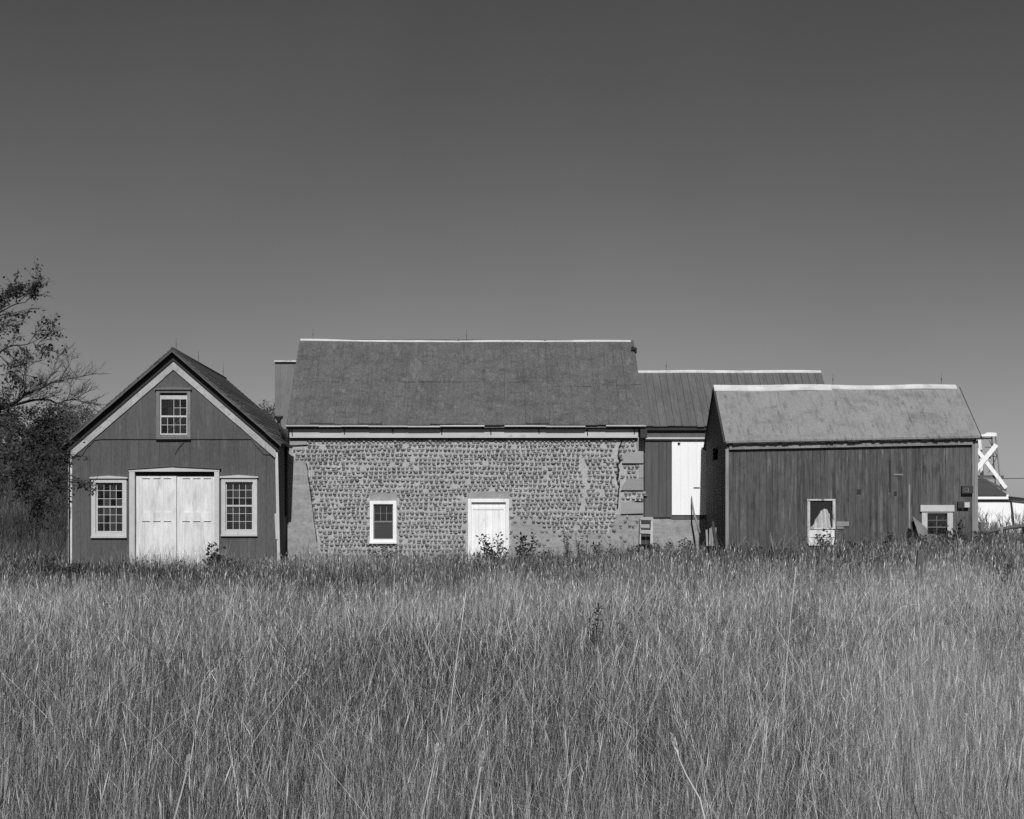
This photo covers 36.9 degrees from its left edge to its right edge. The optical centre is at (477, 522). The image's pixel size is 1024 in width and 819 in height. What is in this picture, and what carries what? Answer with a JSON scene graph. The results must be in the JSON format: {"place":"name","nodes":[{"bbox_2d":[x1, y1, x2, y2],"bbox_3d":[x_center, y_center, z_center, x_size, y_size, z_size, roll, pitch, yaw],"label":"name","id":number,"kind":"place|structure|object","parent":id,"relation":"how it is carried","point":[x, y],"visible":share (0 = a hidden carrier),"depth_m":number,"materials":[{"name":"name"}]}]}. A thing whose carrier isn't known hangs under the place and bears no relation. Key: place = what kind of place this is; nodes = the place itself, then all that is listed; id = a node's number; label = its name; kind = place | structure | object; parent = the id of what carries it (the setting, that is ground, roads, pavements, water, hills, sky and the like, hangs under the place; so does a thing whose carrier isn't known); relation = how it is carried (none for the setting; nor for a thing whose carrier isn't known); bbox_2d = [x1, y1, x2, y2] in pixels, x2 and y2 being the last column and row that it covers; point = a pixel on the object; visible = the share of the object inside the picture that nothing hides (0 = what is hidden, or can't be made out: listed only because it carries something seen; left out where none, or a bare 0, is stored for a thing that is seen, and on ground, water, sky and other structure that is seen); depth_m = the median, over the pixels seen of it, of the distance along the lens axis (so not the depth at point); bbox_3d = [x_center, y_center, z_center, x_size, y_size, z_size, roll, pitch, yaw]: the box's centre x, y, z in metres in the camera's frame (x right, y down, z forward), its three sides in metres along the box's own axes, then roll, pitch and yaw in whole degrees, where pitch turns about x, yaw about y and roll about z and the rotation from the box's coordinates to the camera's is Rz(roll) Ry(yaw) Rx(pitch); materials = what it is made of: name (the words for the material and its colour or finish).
{"place":"outdoors","nodes":[
{"label":"outdoors","id":0,"kind":"place"},
{"bbox_2d":[0,445,1023,818],"bbox_3d":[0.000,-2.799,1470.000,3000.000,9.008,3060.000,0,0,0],"label":"ground","id":1,"kind":"structure","parent":0,"point":[212,729],"depth_m":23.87,"materials":[{"name":"grey plant"}]},
{"bbox_2d":[0,549,67,569],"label":"weed","id":2,"kind":"object","parent":1,"relation":"on","point":[53,556],"visible":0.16,"depth_m":41.62,"materials":[{"name":"grey plant"}]},
{"bbox_2d":[0,256,108,537],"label":"old tree","id":3,"kind":"object","parent":1,"relation":"on","point":[15,292],"visible":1,"depth_m":30.90,"materials":[{"name":"black plant"}]},
{"bbox_2d":[43,558,82,571],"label":"weed","id":4,"kind":"object","parent":1,"relation":"on","point":[51,564],"visible":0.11,"depth_m":39.47,"materials":[{"name":"grey plant"}]},
{"bbox_2d":[0,396,274,511],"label":"distant woods","id":5,"kind":"object","parent":1,"relation":"on","point":[77,425],"visible":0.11,"depth_m":104.08,"materials":[{"name":"black plant"}]},
{"bbox_2d":[133,560,163,571],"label":"weed","id":6,"kind":"object","parent":1,"relation":"on","point":[136,562],"visible":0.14,"depth_m":39.33,"materials":[{"name":"grey plant"}]},
{"bbox_2d":[60,346,292,575],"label":"carriage barn","id":7,"kind":"structure","parent":1,"relation":"on","point":[210,466],"depth_m":39.98,"materials":[{"name":"grey wood"}]},
{"bbox_2d":[90,476,127,537],"bbox_3d":[-9.596,-0.399,39.995,0.986,1.617,0.190,0,0,0],"label":"window","id":8,"kind":"structure","parent":7,"relation":"in","point":[110,510],"depth_m":39.94,"materials":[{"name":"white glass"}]},
{"bbox_2d":[136,476,176,571],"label":"door","id":9,"kind":"structure","parent":7,"relation":"in","point":[156,496],"depth_m":40.06,"materials":[{"name":"white wood"}]},
{"bbox_2d":[155,387,191,438],"bbox_3d":[-7.914,-2.837,39.967,0.958,1.359,0.190,0,0,0],"label":"window","id":10,"kind":"structure","parent":7,"relation":"in","point":[159,435],"depth_m":39.91,"materials":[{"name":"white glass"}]},
{"bbox_2d":[177,476,213,569],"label":"door","id":11,"kind":"structure","parent":7,"relation":"in","point":[195,494],"depth_m":40.08,"materials":[{"name":"white wood"}]},
{"bbox_2d":[220,475,258,535],"bbox_3d":[-6.209,-0.430,39.995,1.003,1.591,0.190,0,0,0],"label":"window","id":12,"kind":"structure","parent":7,"relation":"in","point":[234,478],"depth_m":39.94,"materials":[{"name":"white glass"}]},
{"bbox_2d":[173,753,190,818],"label":"grass stalk","id":13,"kind":"object","parent":1,"relation":"on","point":[188,761],"depth_m":3.40,"materials":[{"name":"grey plant"}]},
{"bbox_2d":[189,668,215,799],"bbox_3d":[-1.166,1.147,6.500,0.117,1.068,0.012,0,0,0],"label":"grass stalk","id":14,"kind":"object","parent":1,"relation":"on","point":[212,671],"depth_m":6.50,"materials":[{"name":"grey plant"}]},
{"bbox_2d":[202,541,225,572],"bbox_3d":[-6.736,1.051,39.201,0.612,1.140,0.604,0,0,-15],"label":"weed","id":15,"kind":"object","parent":1,"relation":"on","point":[215,554],"visible":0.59,"depth_m":39.15,"materials":[{"name":"grey plant"}]},
{"bbox_2d":[210,556,235,569],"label":"weed","id":16,"kind":"object","parent":1,"relation":"on","point":[221,561],"visible":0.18,"depth_m":39.24,"materials":[{"name":"grey plant"}]},
{"bbox_2d":[223,555,245,572],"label":"weed","id":17,"kind":"object","parent":1,"relation":"on","point":[234,562],"visible":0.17,"depth_m":39.32,"materials":[{"name":"grey plant"}]},
{"bbox_2d":[238,668,306,817],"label":"grass stalk","id":18,"kind":"object","parent":1,"relation":"on","point":[273,713],"depth_m":7.00,"materials":[{"name":"grey plant"}]},
{"bbox_2d":[274,360,295,428],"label":"barn","id":19,"kind":"structure","parent":1,"relation":"on","point":[284,372],"depth_m":50.58,"materials":[{"name":"wood"}]},
{"bbox_2d":[369,549,391,562],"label":"weed","id":20,"kind":"object","parent":1,"relation":"on","point":[377,555],"visible":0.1,"depth_m":41.27,"materials":[{"name":"grey plant"}]},
{"bbox_2d":[381,546,406,570],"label":"weed","id":21,"kind":"object","parent":1,"relation":"on","point":[386,548],"visible":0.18,"depth_m":41.27,"materials":[{"name":"grey plant"}]},
{"bbox_2d":[421,742,438,818],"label":"grass stalk","id":22,"kind":"object","parent":1,"relation":"on","point":[436,749],"depth_m":5.00,"materials":[{"name":"grey plant"}]},
{"bbox_2d":[451,592,465,757],"bbox_3d":[-0.114,1.062,9.000,0.092,1.316,0.008,0,0,0],"label":"grass stalk","id":23,"kind":"object","parent":1,"relation":"on","point":[455,663],"depth_m":9.00,"materials":[{"name":"grey plant"}]},
{"bbox_2d":[281,331,646,568],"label":"cobblestone barn","id":24,"kind":"structure","parent":1,"relation":"on","point":[416,445],"depth_m":42.00,"materials":[{"name":"grey stone"}]},
{"bbox_2d":[369,501,396,543],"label":"window","id":25,"kind":"structure","parent":24,"relation":"in","point":[385,532],"depth_m":41.94,"materials":[{"name":"white wood"}]},
{"bbox_2d":[468,499,508,560],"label":"door","id":26,"kind":"structure","parent":24,"relation":"in","point":[491,519],"depth_m":42.02,"materials":[{"name":"white wood"}]},
{"bbox_2d":[639,517,652,543],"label":"slatted crate","id":27,"kind":"object","parent":24,"relation":"attached to","point":[646,526],"visible":0.99,"depth_m":41.74,"materials":[{"name":"white wood"}]},
{"bbox_2d":[469,750,484,818],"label":"grass stalk","id":28,"kind":"object","parent":1,"relation":"on","point":[481,760],"depth_m":3.40,"materials":[{"name":"grey plant"}]},
{"bbox_2d":[472,548,492,561],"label":"weed","id":29,"kind":"object","parent":1,"relation":"on","point":[480,554],"visible":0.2,"depth_m":41.38,"materials":[{"name":"grey plant"}]},
{"bbox_2d":[476,531,510,563],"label":"weed","id":30,"kind":"object","parent":1,"relation":"on","point":[491,547],"visible":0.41,"depth_m":41.10,"materials":[{"name":"grey plant"}]},
{"bbox_2d":[515,532,538,564],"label":"weed","id":31,"kind":"object","parent":1,"relation":"on","point":[523,537],"visible":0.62,"depth_m":41.27,"materials":[{"name":"grey plant"}]},
{"bbox_2d":[528,546,553,562],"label":"weed","id":32,"kind":"object","parent":1,"relation":"on","point":[540,554],"visible":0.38,"depth_m":41.19,"materials":[{"name":"grey plant"}]},
{"bbox_2d":[561,528,573,558],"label":"weed","id":33,"kind":"object","parent":1,"relation":"on","point":[567,546],"visible":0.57,"depth_m":41.16,"materials":[{"name":"grey plant"}]},
{"bbox_2d":[574,534,588,559],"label":"weed","id":34,"kind":"object","parent":1,"relation":"on","point":[578,551],"visible":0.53,"depth_m":41.24,"materials":[{"name":"grey plant"}]},
{"bbox_2d":[584,603,602,668],"bbox_3d":[1.127,1.198,14.997,0.192,0.825,0.161,0,0,0],"label":"weed","id":35,"kind":"object","parent":1,"relation":"on","point":[596,619],"visible":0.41,"depth_m":15.00,"materials":[{"name":"grey plant"}]},
{"bbox_2d":[590,540,615,559],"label":"weed","id":36,"kind":"object","parent":1,"relation":"on","point":[597,548],"visible":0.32,"depth_m":41.19,"materials":[{"name":"grey plant"}]},
{"bbox_2d":[612,545,640,560],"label":"weed","id":37,"kind":"object","parent":1,"relation":"on","point":[629,551],"visible":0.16,"depth_m":41.24,"materials":[{"name":"grey plant"}]},
{"bbox_2d":[647,540,671,555],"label":"weed","id":38,"kind":"object","parent":1,"relation":"on","point":[657,545],"visible":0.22,"depth_m":41.62,"materials":[{"name":"grey plant"}]},
{"bbox_2d":[663,537,692,557],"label":"weed","id":39,"kind":"object","parent":1,"relation":"on","point":[682,545],"visible":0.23,"depth_m":41.55,"materials":[{"name":"grey plant"}]},
{"bbox_2d":[670,732,705,818],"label":"grass stalk","id":40,"kind":"object","parent":1,"relation":"on","point":[673,740],"depth_m":3.60,"materials":[{"name":"grey plant"}]},
{"bbox_2d":[706,526,715,545],"bbox_3d":[6.011,0.365,39.550,0.279,0.506,0.120,0,0,0],"label":"board pile","id":41,"kind":"object","parent":1,"relation":"on","point":[710,537],"visible":0.79,"depth_m":39.54,"materials":[{"name":"grey wood"}]},
{"bbox_2d":[712,521,719,558],"bbox_3d":[5.940,0.460,38.380,0.118,0.983,0.494,0,0,-18],"label":"leaning post","id":42,"kind":"object","parent":1,"relation":"on","point":[715,539],"visible":0.82,"depth_m":38.33,"materials":[{"name":"grey wood"}]},
{"bbox_2d":[722,630,727,754],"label":"grass stalk","id":43,"kind":"object","parent":1,"relation":"on","point":[723,676],"depth_m":9.50,"materials":[{"name":"grey plant"}]},
{"bbox_2d":[638,365,824,558],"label":"wooden wing","id":44,"kind":"structure","parent":1,"relation":"on","point":[676,405],"depth_m":42.09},
{"bbox_2d":[644,441,670,516],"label":"sliding door","id":45,"kind":"structure","parent":44,"relation":"in","point":[657,454],"depth_m":42.03,"materials":[{"name":"grey wood"}]},
{"bbox_2d":[671,441,705,518],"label":"door","id":46,"kind":"structure","parent":44,"relation":"in","point":[688,457],"depth_m":42.03,"materials":[{"name":"wood"}]},
{"bbox_2d":[691,496,700,533],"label":"leaning pole","id":47,"kind":"object","parent":44,"relation":"attached to","point":[697,524],"visible":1,"depth_m":41.67,"materials":[{"name":"grey wood"}]},
{"bbox_2d":[730,543,761,558],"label":"weed","id":48,"kind":"object","parent":1,"relation":"on","point":[740,549],"visible":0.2,"depth_m":38.14,"materials":[{"name":"grey plant"}]},
{"bbox_2d":[756,712,766,817],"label":"grass stalk","id":49,"kind":"object","parent":1,"relation":"on","point":[765,720],"depth_m":5.50,"materials":[{"name":"grey plant"}]},
{"bbox_2d":[765,540,790,554],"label":"weed","id":50,"kind":"object","parent":1,"relation":"on","point":[775,549],"visible":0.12,"depth_m":38.19,"materials":[{"name":"grey plant"}]},
{"bbox_2d":[779,567,796,793],"bbox_3d":[1.818,0.964,9.000,0.106,1.417,0.012,0,0,0],"label":"grass stalk","id":51,"kind":"object","parent":1,"relation":"on","point":[787,655],"depth_m":9.00,"materials":[{"name":"grey plant"}]},
{"bbox_2d":[814,528,838,552],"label":"weed","id":52,"kind":"object","parent":1,"relation":"on","point":[817,536],"visible":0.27,"depth_m":38.20,"materials":[{"name":"grey plant"}]},
{"bbox_2d":[703,374,992,557],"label":"board shed","id":53,"kind":"structure","parent":1,"relation":"on","point":[862,463],"depth_m":38.68,"materials":[{"name":"grey wood"}]},
{"bbox_2d":[807,499,835,544],"bbox_3d":[8.639,0.002,38.731,0.714,1.165,0.207,0,0,0],"label":"window","id":54,"kind":"structure","parent":53,"relation":"in","point":[822,521],"depth_m":38.64,"materials":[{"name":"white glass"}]},
{"bbox_2d":[922,512,952,542],"bbox_3d":[11.563,0.116,38.715,0.783,0.972,0.149,0,0,0],"label":"window","id":55,"kind":"structure","parent":53,"relation":"in","point":[949,515],"depth_m":38.65,"materials":[{"name":"white wood"}]},
{"bbox_2d":[845,536,869,556],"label":"weed","id":56,"kind":"object","parent":1,"relation":"on","point":[849,542],"visible":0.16,"depth_m":38.14,"materials":[{"name":"grey plant"}]},
{"bbox_2d":[868,531,895,557],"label":"weed","id":57,"kind":"object","parent":1,"relation":"on","point":[889,538],"visible":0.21,"depth_m":38.15,"materials":[{"name":"grey plant"}]},
{"bbox_2d":[882,604,915,716],"bbox_3d":[2.609,1.090,9.500,0.219,1.171,0.016,0,0,0],"label":"grass stalk","id":58,"kind":"object","parent":1,"relation":"on","point":[883,655],"depth_m":9.50,"materials":[{"name":"grey plant"}]},
{"bbox_2d":[914,550,924,592],"bbox_3d":[6.869,1.019,24.000,0.206,1.172,0.060,0,0,0],"label":"field post","id":59,"kind":"object","parent":1,"relation":"on","point":[920,558],"visible":0.43,"depth_m":23.97,"materials":[{"name":"grey wood"}]},
{"bbox_2d":[911,517,928,541],"bbox_3d":[11.015,0.179,38.225,0.389,0.665,0.450,0,0,0],"label":"sheet scrap","id":60,"kind":"object","parent":1,"relation":"on","point":[918,526],"visible":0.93,"depth_m":38.24,"materials":[{"name":"grey metal"}]},
{"bbox_2d":[921,586,934,602],"bbox_3d":[6.635,1.117,22.450,0.326,0.407,0.034,0,0,24],"label":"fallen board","id":61,"kind":"object","parent":1,"relation":"on","point":[928,593],"visible":0.07,"depth_m":22.46,"materials":[{"name":"grey wood"}]},
{"bbox_2d":[913,534,948,548],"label":"weed","id":62,"kind":"object","parent":1,"relation":"on","point":[926,541],"visible":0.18,"depth_m":38.01,"materials":[{"name":"grey plant"}]},
{"bbox_2d":[932,517,965,547],"bbox_3d":[11.683,0.513,38.149,0.920,1.295,0.630,0,0,0],"label":"weed","id":63,"kind":"object","parent":1,"relation":"on","point":[954,531],"visible":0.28,"depth_m":38.11,"materials":[{"name":"grey plant"}]},
{"bbox_2d":[962,713,967,806],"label":"grass stalk","id":64,"kind":"object","parent":1,"relation":"on","point":[965,718],"depth_m":6.00,"materials":[{"name":"grey plant"}]},
{"bbox_2d":[942,530,989,547],"bbox_3d":[12.228,0.669,38.226,1.220,0.933,0.679,0,0,0],"label":"weed","id":65,"kind":"object","parent":1,"relation":"on","point":[974,532],"visible":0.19,"depth_m":38.20,"materials":[{"name":"grey plant"}]},
{"bbox_2d":[978,508,1001,529],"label":"bare shrub","id":66,"kind":"object","parent":1,"relation":"on","point":[982,520],"visible":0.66,"depth_m":46.38,"materials":[{"name":"grey plant"}]},
{"bbox_2d":[977,432,1006,490],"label":"timber tower","id":67,"kind":"structure","parent":1,"relation":"on","point":[983,460],"depth_m":57.93,"materials":[{"name":"white wood"}]},
{"bbox_2d":[978,479,1023,532],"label":"white shed","id":68,"kind":"structure","parent":1,"relation":"on","point":[991,497],"depth_m":51.95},
{"bbox_2d":[978,502,1010,532],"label":"sliding door","id":69,"kind":"structure","parent":68,"relation":"in","point":[997,507],"depth_m":51.94,"materials":[{"name":"white wood"}]},
{"bbox_2d":[978,522,1023,541],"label":"rail fence","id":70,"kind":"object","parent":1,"relation":"on","point":[982,526],"visible":0.34,"depth_m":42.77,"materials":[{"name":"grey wood"}]},
{"bbox_2d":[996,564,1012,589],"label":"weed","id":71,"kind":"object","parent":1,"relation":"on","point":[1007,568],"visible":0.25,"depth_m":23.96,"materials":[{"name":"grey plant"}]},
{"bbox_2d":[989,510,1023,532],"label":"bare shrub","id":72,"kind":"object","parent":1,"relation":"on","point":[1002,521],"visible":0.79,"depth_m":46.04,"materials":[{"name":"grey plant"}]},
{"bbox_2d":[1003,512,1023,530],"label":"bare shrub","id":73,"kind":"object","parent":1,"relation":"on","point":[1018,516],"visible":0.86,"depth_m":46.51,"materials":[{"name":"grey plant"}]},
{"bbox_2d":[0,0,1023,497],"label":"sky","id":74,"kind":"structure","parent":0,"point":[835,188],"materials":[{"name":"grey"}]}
]}

